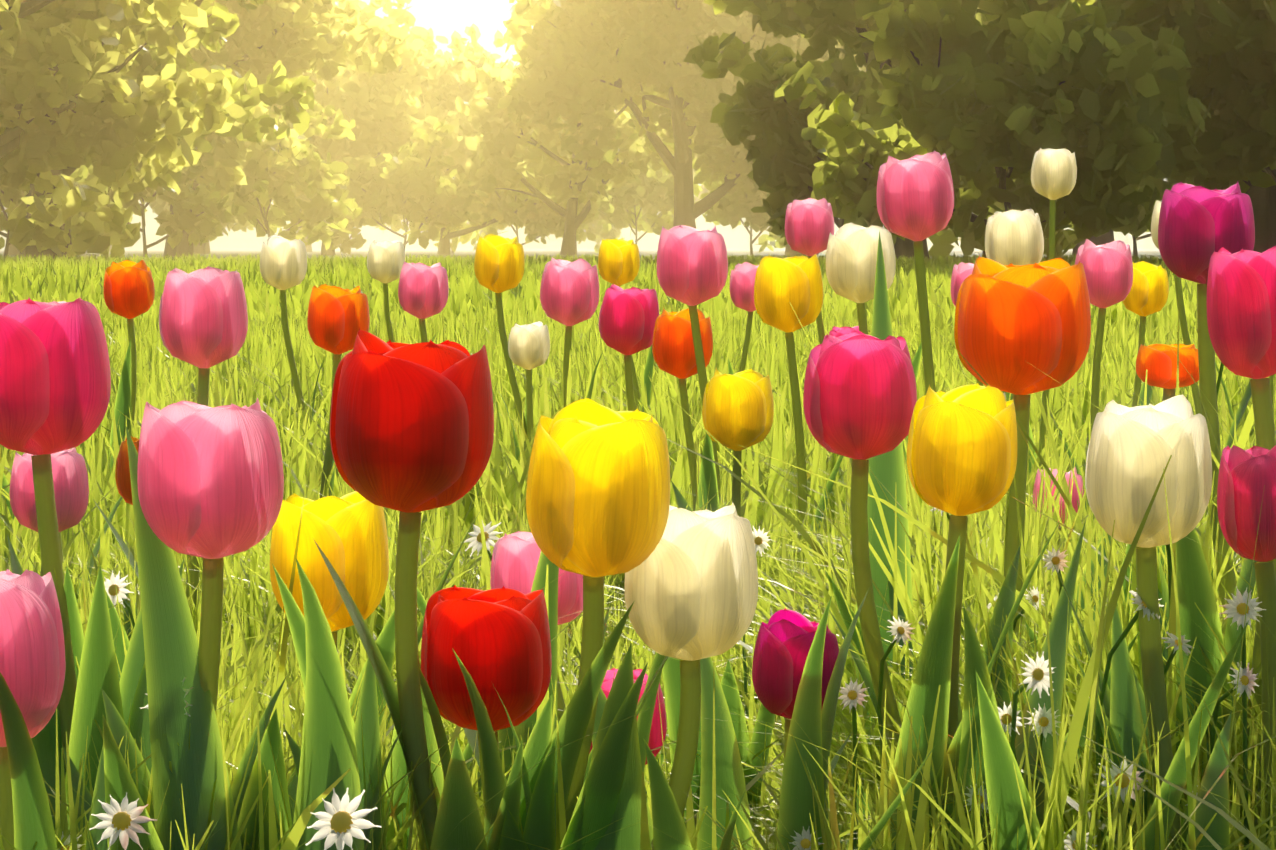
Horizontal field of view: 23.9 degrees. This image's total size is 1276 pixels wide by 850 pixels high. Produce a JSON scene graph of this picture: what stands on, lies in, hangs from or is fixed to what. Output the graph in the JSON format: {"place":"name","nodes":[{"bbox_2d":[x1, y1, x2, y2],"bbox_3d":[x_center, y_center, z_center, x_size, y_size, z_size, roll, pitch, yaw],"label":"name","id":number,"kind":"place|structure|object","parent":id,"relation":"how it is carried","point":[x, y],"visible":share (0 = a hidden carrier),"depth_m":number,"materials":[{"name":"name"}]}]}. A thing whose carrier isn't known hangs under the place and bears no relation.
{"place":"outdoors","nodes":[
{"label":"outdoors","id":0,"kind":"place"},
{"bbox_2d":[0,249,1160,259],"bbox_3d":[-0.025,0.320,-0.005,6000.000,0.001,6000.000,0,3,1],"label":"ground","id":1,"kind":"structure","parent":0,"point":[547,253],"depth_m":198.31,"materials":[{"name":"green plant"}]},
{"bbox_2d":[2,301,65,519],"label":"tulip","id":2,"kind":"object","parent":1,"relation":"on","point":[5,481],"visible":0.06,"depth_m":2.78,"materials":[{"name":"pink plant"}]},
{"bbox_2d":[9,448,88,576],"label":"tulip","id":3,"kind":"object","parent":1,"relation":"on","point":[70,481],"visible":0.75,"depth_m":1.77,"materials":[{"name":"pink plant"}]},
{"bbox_2d":[0,298,110,768],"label":"hot pink tulip","id":4,"kind":"object","parent":1,"relation":"on","point":[55,382],"visible":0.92,"depth_m":1.04,"materials":[{"name":"pink plant"}]},
{"bbox_2d":[0,164,114,257],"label":"tree","id":5,"kind":"object","parent":1,"relation":"on","point":[12,194],"depth_m":89.87,"materials":[{"name":"yellow plant"}]},
{"bbox_2d":[59,832,84,849],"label":"daisy","id":6,"kind":"object","parent":1,"relation":"on","point":[66,842],"visible":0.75,"depth_m":0.96,"materials":[{"name":"white plant"}]},
{"bbox_2d":[59,496,122,612],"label":"tulip","id":7,"kind":"object","parent":1,"relation":"on","point":[96,548],"depth_m":2.19,"materials":[{"name":"plant"}]},
{"bbox_2d":[0,569,219,849],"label":"pink tulip","id":8,"kind":"object","parent":1,"relation":"on","point":[32,658],"visible":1,"depth_m":0.90,"materials":[{"name":"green plant"}]},
{"bbox_2d":[104,570,134,628],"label":"daisy","id":9,"kind":"object","parent":1,"relation":"on","point":[111,584],"visible":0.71,"depth_m":1.48,"materials":[{"name":"white plant"}]},
{"bbox_2d":[0,0,245,259],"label":"tree","id":10,"kind":"object","parent":1,"relation":"on","point":[93,110],"depth_m":61.28,"materials":[{"name":"green plant"}]},
{"bbox_2d":[89,792,156,849],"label":"daisy","id":11,"kind":"object","parent":1,"relation":"on","point":[120,824],"visible":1,"depth_m":0.78,"materials":[{"name":"white plant"}]},
{"bbox_2d":[115,436,139,639],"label":"tulip","id":12,"kind":"object","parent":1,"relation":"on","point":[122,477],"visible":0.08,"depth_m":1.87,"materials":[{"name":"orange plant"}]},
{"bbox_2d":[104,260,154,473],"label":"tulip","id":13,"kind":"object","parent":1,"relation":"on","point":[129,291],"visible":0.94,"depth_m":3.37,"materials":[{"name":"orange plant"}]},
{"bbox_2d":[20,136,268,256],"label":"tree","id":14,"kind":"object","parent":1,"relation":"on","point":[172,199],"depth_m":99.77,"materials":[{"name":"yellow plant"}]},
{"bbox_2d":[0,0,315,259],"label":"tree","id":15,"kind":"object","parent":1,"relation":"on","point":[211,45],"depth_m":75.52,"materials":[{"name":"yellow plant"}]},
{"bbox_2d":[93,266,247,615],"bbox_3d":[-0.300,0.050,1.973,0.057,0.308,0.100,3,4,41],"label":"tulip","id":16,"kind":"object","parent":1,"relation":"on","point":[203,320],"visible":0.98,"depth_m":1.96,"materials":[{"name":"pink plant"}]},
{"bbox_2d":[101,398,283,849],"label":"pink tulip","id":17,"kind":"object","parent":1,"relation":"on","point":[210,480],"visible":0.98,"depth_m":0.96,"materials":[{"name":"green plant"}]},
{"bbox_2d":[144,179,253,253],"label":"tree","id":18,"kind":"object","parent":1,"relation":"on","point":[242,227],"depth_m":169.02,"materials":[{"name":"yellow plant"}]},
{"bbox_2d":[153,0,406,256],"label":"tree","id":19,"kind":"object","parent":1,"relation":"on","point":[303,63],"depth_m":108.50,"materials":[{"name":"yellow plant"}]},
{"bbox_2d":[210,100,361,249],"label":"tree","id":20,"kind":"object","parent":1,"relation":"on","point":[310,186],"depth_m":118.81,"materials":[{"name":"yellow plant"}]},
{"bbox_2d":[260,234,324,439],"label":"tulip","id":21,"kind":"object","parent":1,"relation":"on","point":[283,264],"visible":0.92,"depth_m":3.76,"materials":[{"name":"white plant"}]},
{"bbox_2d":[307,284,369,499],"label":"tulip","id":22,"kind":"object","parent":1,"relation":"on","point":[338,318],"visible":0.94,"depth_m":2.76,"materials":[{"name":"orange plant"}]},
{"bbox_2d":[305,788,381,849],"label":"daisy","id":23,"kind":"object","parent":1,"relation":"on","point":[340,824],"visible":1,"depth_m":0.74,"materials":[{"name":"white plant"}]},
{"bbox_2d":[243,0,473,254],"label":"tree","id":24,"kind":"object","parent":1,"relation":"on","point":[388,117],"depth_m":147.73,"materials":[{"name":"yellow plant"}]},
{"bbox_2d":[270,491,472,771],"bbox_3d":[-0.100,0.140,1.114,0.056,0.230,0.092,-2,4,-28],"label":"yellow tulip","id":25,"kind":"object","parent":1,"relation":"on","point":[347,533],"visible":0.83,"depth_m":1.11,"materials":[{"name":"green plant"}]},
{"bbox_2d":[367,240,434,341],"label":"tulip","id":26,"kind":"object","parent":1,"relation":"on","point":[385,260],"visible":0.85,"depth_m":4.36,"materials":[{"name":"white plant"}]},
{"bbox_2d":[314,120,496,254],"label":"tree","id":27,"kind":"object","parent":1,"relation":"on","point":[423,188],"depth_m":139.47,"materials":[{"name":"green plant"}]},
{"bbox_2d":[398,261,448,341],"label":"tulip","id":28,"kind":"object","parent":1,"relation":"on","point":[423,290],"visible":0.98,"depth_m":3.36,"materials":[{"name":"pink plant"}]},
{"bbox_2d":[376,210,504,252],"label":"tree","id":29,"kind":"object","parent":1,"relation":"on","point":[402,226],"depth_m":198.80,"materials":[{"name":"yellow plant"}]},
{"bbox_2d":[332,0,592,254],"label":"tree","id":30,"kind":"object","parent":1,"relation":"on","point":[455,82],"depth_m":157.97,"materials":[{"name":"yellow plant"}]},
{"bbox_2d":[464,520,502,560],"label":"daisy","id":31,"kind":"object","parent":1,"relation":"on","point":[475,540],"visible":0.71,"depth_m":1.58,"materials":[{"name":"white plant"}]},
{"bbox_2d":[421,585,555,840],"bbox_3d":[-0.044,0.158,1.013,0.064,0.205,0.054,2,4,30],"label":"red tulip","id":32,"kind":"object","parent":1,"relation":"on","point":[499,639],"visible":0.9,"depth_m":1.00,"materials":[{"name":"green plant"}]},
{"bbox_2d":[474,234,544,450],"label":"tulip","id":33,"kind":"object","parent":1,"relation":"on","point":[499,264],"visible":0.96,"depth_m":3.56,"materials":[{"name":"yellow plant"}]},
{"bbox_2d":[497,321,549,482],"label":"tulip","id":34,"kind":"object","parent":1,"relation":"on","point":[528,347],"visible":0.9,"depth_m":3.16,"materials":[{"name":"white plant"}]},
{"bbox_2d":[460,150,613,244],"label":"tree","id":35,"kind":"object","parent":1,"relation":"on","point":[501,207],"depth_m":158.66,"materials":[{"name":"yellow plant"}]},
{"bbox_2d":[419,398,669,849],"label":"yellow tulip","id":36,"kind":"object","parent":1,"relation":"on","point":[598,495],"visible":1,"depth_m":0.96,"materials":[{"name":"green plant"}]},
{"bbox_2d":[540,258,603,406],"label":"tulip","id":37,"kind":"object","parent":1,"relation":"on","point":[569,294],"visible":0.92,"depth_m":2.96,"materials":[{"name":"pink plant"}]},
{"bbox_2d":[456,0,693,254],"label":"tree","id":38,"kind":"object","parent":1,"relation":"on","point":[542,174],"depth_m":144.30,"materials":[{"name":"yellow plant"}]},
{"bbox_2d":[490,531,663,799],"bbox_3d":[-0.022,0.142,1.371,0.095,0.194,0.047,1,4,24],"label":"pink tulip","id":39,"kind":"object","parent":1,"relation":"on","point":[515,559],"visible":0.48,"depth_m":1.36,"materials":[{"name":"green plant"}]},
{"bbox_2d":[553,156,651,252],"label":"tree","id":40,"kind":"object","parent":1,"relation":"on","point":[600,229],"depth_m":207.14,"materials":[{"name":"yellow plant"}]},
{"bbox_2d":[0,231,1248,849],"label":"tulip leaves","id":41,"kind":"object","parent":1,"relation":"on","point":[158,661],"visible":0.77,"depth_m":0.99,"materials":[{"name":"green plant"}]},
{"bbox_2d":[589,668,666,764],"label":"pink tulip","id":42,"kind":"object","parent":1,"relation":"on","point":[655,737],"visible":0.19,"depth_m":1.07,"materials":[{"name":"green plant"}]},
{"bbox_2d":[599,284,658,412],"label":"tulip","id":43,"kind":"object","parent":1,"relation":"on","point":[627,318],"visible":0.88,"depth_m":2.76,"materials":[{"name":"pink plant"}]},
{"bbox_2d":[598,239,665,409],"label":"tulip","id":44,"kind":"object","parent":1,"relation":"on","point":[618,262],"visible":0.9,"depth_m":4.16,"materials":[{"name":"yellow plant"}]},
{"bbox_2d":[597,135,702,241],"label":"tree","id":45,"kind":"object","parent":1,"relation":"on","point":[627,207],"depth_m":168.07,"materials":[{"name":"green plant"}]},
{"bbox_2d":[497,0,841,228],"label":"tree","id":46,"kind":"object","parent":1,"relation":"on","point":[637,66],"depth_m":128.78,"materials":[{"name":"green plant"}]},
{"bbox_2d":[652,308,712,510],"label":"tulip","id":47,"kind":"object","parent":1,"relation":"on","point":[673,351],"visible":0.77,"depth_m":2.56,"materials":[{"name":"orange plant"}]},
{"bbox_2d":[657,225,727,511],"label":"tulip","id":48,"kind":"object","parent":1,"relation":"on","point":[692,267],"visible":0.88,"depth_m":2.36,"materials":[{"name":"pink plant"}]},
{"bbox_2d":[671,367,773,516],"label":"tulip","id":49,"kind":"object","parent":1,"relation":"on","point":[737,409],"visible":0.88,"depth_m":2.16,"materials":[{"name":"yellow plant"}]},
{"bbox_2d":[607,12,865,255],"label":"tree","id":50,"kind":"object","parent":1,"relation":"on","point":[789,250],"depth_m":139.83,"materials":[{"name":"green plant"}]},
{"bbox_2d":[692,158,784,254],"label":"tree","id":51,"kind":"object","parent":1,"relation":"on","point":[745,224],"depth_m":147.39,"materials":[{"name":"green plant"}]},
{"bbox_2d":[728,262,758,374],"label":"tulip","id":52,"kind":"object","parent":1,"relation":"on","point":[742,279],"visible":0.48,"depth_m":3.96,"materials":[{"name":"pink plant"}]},
{"bbox_2d":[742,526,771,728],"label":"daisy","id":53,"kind":"object","parent":1,"relation":"on","point":[761,539],"visible":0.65,"depth_m":1.48,"materials":[{"name":"white plant"}]},
{"bbox_2d":[754,254,843,571],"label":"tulip","id":54,"kind":"object","parent":1,"relation":"on","point":[781,285],"visible":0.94,"depth_m":2.36,"materials":[{"name":"yellow plant"}]},
{"bbox_2d":[791,826,823,849],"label":"daisy","id":55,"kind":"object","parent":1,"relation":"on","point":[803,842],"visible":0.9,"depth_m":0.98,"materials":[{"name":"white plant"}]},
{"bbox_2d":[785,198,834,343],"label":"tulip","id":56,"kind":"object","parent":1,"relation":"on","point":[809,225],"visible":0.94,"depth_m":3.35,"materials":[{"name":"pink plant"}]},
{"bbox_2d":[752,608,875,849],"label":"magenta tulip","id":57,"kind":"object","parent":1,"relation":"on","point":[785,638],"visible":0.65,"depth_m":1.08,"materials":[{"name":"pink plant"}]},
{"bbox_2d":[683,31,995,244],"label":"tree","id":58,"kind":"object","parent":1,"relation":"on","point":[751,69],"depth_m":51.49,"materials":[{"name":"green plant"}]},
{"bbox_2d":[829,326,858,454],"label":"tulip","id":59,"kind":"object","parent":1,"relation":"on","point":[837,332],"visible":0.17,"depth_m":3.35,"materials":[{"name":"pink plant"}]},
{"bbox_2d":[838,680,868,849],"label":"daisy","id":60,"kind":"object","parent":1,"relation":"on","point":[852,695],"visible":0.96,"depth_m":1.04,"materials":[{"name":"white plant"}]},
{"bbox_2d":[826,222,921,481],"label":"tulip","id":61,"kind":"object","parent":1,"relation":"on","point":[851,255],"visible":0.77,"depth_m":2.35,"materials":[{"name":"white plant"}]},
{"bbox_2d":[877,616,914,771],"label":"daisy","id":62,"kind":"object","parent":1,"relation":"on","point":[900,629],"visible":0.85,"depth_m":1.13,"materials":[{"name":"white plant"}]},
{"bbox_2d":[876,150,953,568],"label":"tulip","id":63,"kind":"object","parent":1,"relation":"on","point":[915,197],"visible":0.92,"depth_m":1.96,"materials":[{"name":"pink plant"}]},
{"bbox_2d":[803,331,1029,759],"bbox_3d":[0.115,0.107,1.185,0.102,0.288,0.077,0,3,1],"label":"magenta tulip","id":64,"kind":"object","parent":1,"relation":"on","point":[860,397],"visible":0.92,"depth_m":1.16,"materials":[{"name":"pink plant"}]},
{"bbox_2d":[704,0,1223,258],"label":"tree","id":65,"kind":"object","parent":1,"relation":"on","point":[792,4],"depth_m":61.12,"materials":[{"name":"green plant"}]},
{"bbox_2d":[950,262,982,385],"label":"tulip","id":66,"kind":"object","parent":1,"relation":"on","point":[962,272],"visible":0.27,"depth_m":3.55,"materials":[{"name":"pink plant"}]},
{"bbox_2d":[964,782,988,815],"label":"daisy","id":67,"kind":"object","parent":1,"relation":"on","point":[981,797],"visible":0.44,"depth_m":1.00,"materials":[{"name":"white plant"}]},
{"bbox_2d":[775,0,1211,246],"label":"tree","id":68,"kind":"object","parent":1,"relation":"on","point":[964,101],"depth_m":38.58,"materials":[{"name":"green plant"}]},
{"bbox_2d":[977,208,1043,527],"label":"tulip","id":69,"kind":"object","parent":1,"relation":"on","point":[1014,237],"visible":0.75,"depth_m":2.55,"materials":[{"name":"white plant"}]},
{"bbox_2d":[997,702,1025,735],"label":"daisy","id":70,"kind":"object","parent":1,"relation":"on","point":[1006,711],"visible":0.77,"depth_m":1.01,"materials":[{"name":"white plant"}]},
{"bbox_2d":[907,383,1138,769],"bbox_3d":[0.128,0.121,1.089,0.050,0.270,0.096,-3,4,-37],"label":"yellow tulip","id":71,"kind":"object","parent":1,"relation":"on","point":[962,453],"visible":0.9,"depth_m":1.09,"materials":[{"name":"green plant"}]},
{"bbox_2d":[972,148,1076,473],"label":"tulip","id":72,"kind":"object","parent":1,"relation":"on","point":[1053,175],"visible":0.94,"depth_m":3.15,"materials":[{"name":"white plant"}]},
{"bbox_2d":[1013,586,1044,629],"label":"daisy","id":73,"kind":"object","parent":1,"relation":"on","point":[1034,593],"visible":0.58,"depth_m":1.27,"materials":[{"name":"white plant"}]},
{"bbox_2d":[1010,651,1055,760],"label":"daisy","id":74,"kind":"object","parent":1,"relation":"on","point":[1036,674],"visible":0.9,"depth_m":0.99,"materials":[{"name":"white plant"}]},
{"bbox_2d":[954,254,1115,703],"bbox_3d":[0.172,0.083,1.331,0.064,0.317,0.090,2,4,26],"label":"orange tulip","id":75,"kind":"object","parent":1,"relation":"on","point":[1012,321],"visible":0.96,"depth_m":1.30,"materials":[{"name":"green plant"}]},
{"bbox_2d":[959,0,1113,254],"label":"tree","id":76,"kind":"object","parent":1,"relation":"on","point":[1109,237],"depth_m":97.04,"materials":[{"name":"green plant"}]},
{"bbox_2d":[1024,703,1060,763],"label":"daisy","id":77,"kind":"object","parent":1,"relation":"on","point":[1045,724],"visible":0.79,"depth_m":1.02,"materials":[{"name":"white plant"}]},
{"bbox_2d":[966,178,1139,257],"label":"tree","id":78,"kind":"object","parent":1,"relation":"on","point":[1016,188],"depth_m":67.85,"materials":[{"name":"green plant"}]},
{"bbox_2d":[1040,545,1069,595],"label":"daisy","id":79,"kind":"object","parent":1,"relation":"on","point":[1059,561],"visible":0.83,"depth_m":1.17,"materials":[{"name":"white plant"}]},
{"bbox_2d":[1033,467,1083,568],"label":"tulip","id":80,"kind":"object","parent":1,"relation":"on","point":[1075,495],"visible":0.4,"depth_m":1.96,"materials":[{"name":"pink plant"}]},
{"bbox_2d":[1064,829,1096,849],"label":"daisy","id":81,"kind":"object","parent":1,"relation":"on","point":[1069,843],"visible":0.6,"depth_m":0.96,"materials":[{"name":"white plant"}]},
{"bbox_2d":[1053,238,1132,519],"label":"tulip","id":82,"kind":"object","parent":1,"relation":"on","point":[1108,268],"visible":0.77,"depth_m":2.55,"materials":[{"name":"pink plant"}]},
{"bbox_2d":[1073,215,1150,257],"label":"tree","id":83,"kind":"object","parent":1,"relation":"on","point":[1135,246],"depth_m":99.40,"materials":[{"name":"green plant"}]},
{"bbox_2d":[1096,756,1147,842],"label":"daisy","id":84,"kind":"object","parent":1,"relation":"on","point":[1115,772],"visible":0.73,"depth_m":0.97,"materials":[{"name":"white plant"}]},
{"bbox_2d":[1095,588,1163,849],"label":"daisy","id":85,"kind":"object","parent":1,"relation":"on","point":[1140,602],"visible":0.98,"depth_m":1.02,"materials":[{"name":"green plant"}]},
{"bbox_2d":[1122,261,1168,406],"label":"tulip","id":86,"kind":"object","parent":1,"relation":"on","point":[1147,295],"visible":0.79,"depth_m":3.55,"materials":[{"name":"yellow plant"}]},
{"bbox_2d":[1036,0,1275,252],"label":"tree","id":87,"kind":"object","parent":1,"relation":"on","point":[1152,7],"depth_m":41.36,"materials":[{"name":"green plant"}]},
{"bbox_2d":[1166,544,1171,610],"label":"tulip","id":88,"kind":"object","parent":1,"relation":"on","point":[1169,560],"depth_m":1.09,"materials":[{"name":"green plant"}]},
{"bbox_2d":[1085,394,1269,849],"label":"white tulip","id":89,"kind":"object","parent":1,"relation":"on","point":[1130,450],"visible":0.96,"depth_m":0.99,"materials":[{"name":"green plant"}]},
{"bbox_2d":[1161,632,1193,674],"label":"daisy","id":90,"kind":"object","parent":1,"relation":"on","point":[1173,640],"visible":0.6,"depth_m":1.05,"materials":[{"name":"white plant"}]},
{"bbox_2d":[1080,0,1275,192],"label":"tree","id":91,"kind":"object","parent":1,"relation":"on","point":[1224,159],"depth_m":41.81,"materials":[{"name":"green plant"}]},
{"bbox_2d":[1151,200,1252,511],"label":"tulip","id":92,"kind":"object","parent":1,"relation":"on","point":[1247,395],"visible":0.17,"depth_m":2.97,"materials":[{"name":"white plant"}]},
{"bbox_2d":[1136,343,1275,560],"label":"orange tulip","id":93,"kind":"object","parent":1,"relation":"on","point":[1157,362],"visible":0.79,"depth_m":1.66,"materials":[{"name":"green plant"}]},
{"bbox_2d":[1137,246,1275,811],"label":"pink tulip","id":94,"kind":"object","parent":1,"relation":"on","point":[1241,304],"visible":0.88,"depth_m":1.07,"materials":[{"name":"pink plant"}]},
{"bbox_2d":[1157,181,1256,635],"bbox_3d":[0.249,0.071,1.279,0.112,0.348,0.050,-2,4,-25],"label":"purple tulip","id":95,"kind":"object","parent":1,"relation":"on","point":[1198,226],"visible":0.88,"depth_m":1.26,"materials":[{"name":"plant"}]},
{"bbox_2d":[1210,362,1223,585],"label":"daisy","id":96,"kind":"object","parent":1,"relation":"on","point":[1219,376],"depth_m":1.31,"materials":[{"name":"green plant"}]},
{"bbox_2d":[1182,445,1275,849],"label":"pink tulip","id":97,"kind":"object","parent":1,"relation":"on","point":[1245,476],"visible":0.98,"depth_m":1.03,"materials":[{"name":"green plant"}]},
{"bbox_2d":[1209,661,1258,757],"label":"daisy","id":98,"kind":"object","parent":1,"relation":"on","point":[1246,680],"visible":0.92,"depth_m":1.01,"materials":[{"name":"white plant"}]},
{"bbox_2d":[1219,586,1265,849],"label":"daisy","id":99,"kind":"object","parent":1,"relation":"on","point":[1236,607],"visible":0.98,"depth_m":0.99,"materials":[{"name":"white plant"}]},
{"bbox_2d":[1215,361,1272,440],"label":"tulip","id":100,"kind":"object","parent":1,"relation":"on","point":[1228,399],"depth_m":3.17,"materials":[{"name":"green plant"}]},
{"bbox_2d":[0,252,1199,342],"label":"grass","id":101,"kind":"structure","parent":0,"point":[46,283],"depth_m":13.75,"materials":[{"name":"green plant"}]},
{"bbox_2d":[0,302,1275,849],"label":"grass","id":102,"kind":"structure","parent":0,"point":[258,660],"depth_m":1.20,"materials":[{"name":"green plant"}]},
{"bbox_2d":[0,296,1275,582],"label":"grass","id":103,"kind":"structure","parent":0,"point":[254,370],"depth_m":4.23,"materials":[{"name":"green plant"}]},
{"bbox_2d":[0,0,1275,279],"label":"sky","id":104,"kind":"structure","parent":0,"point":[444,17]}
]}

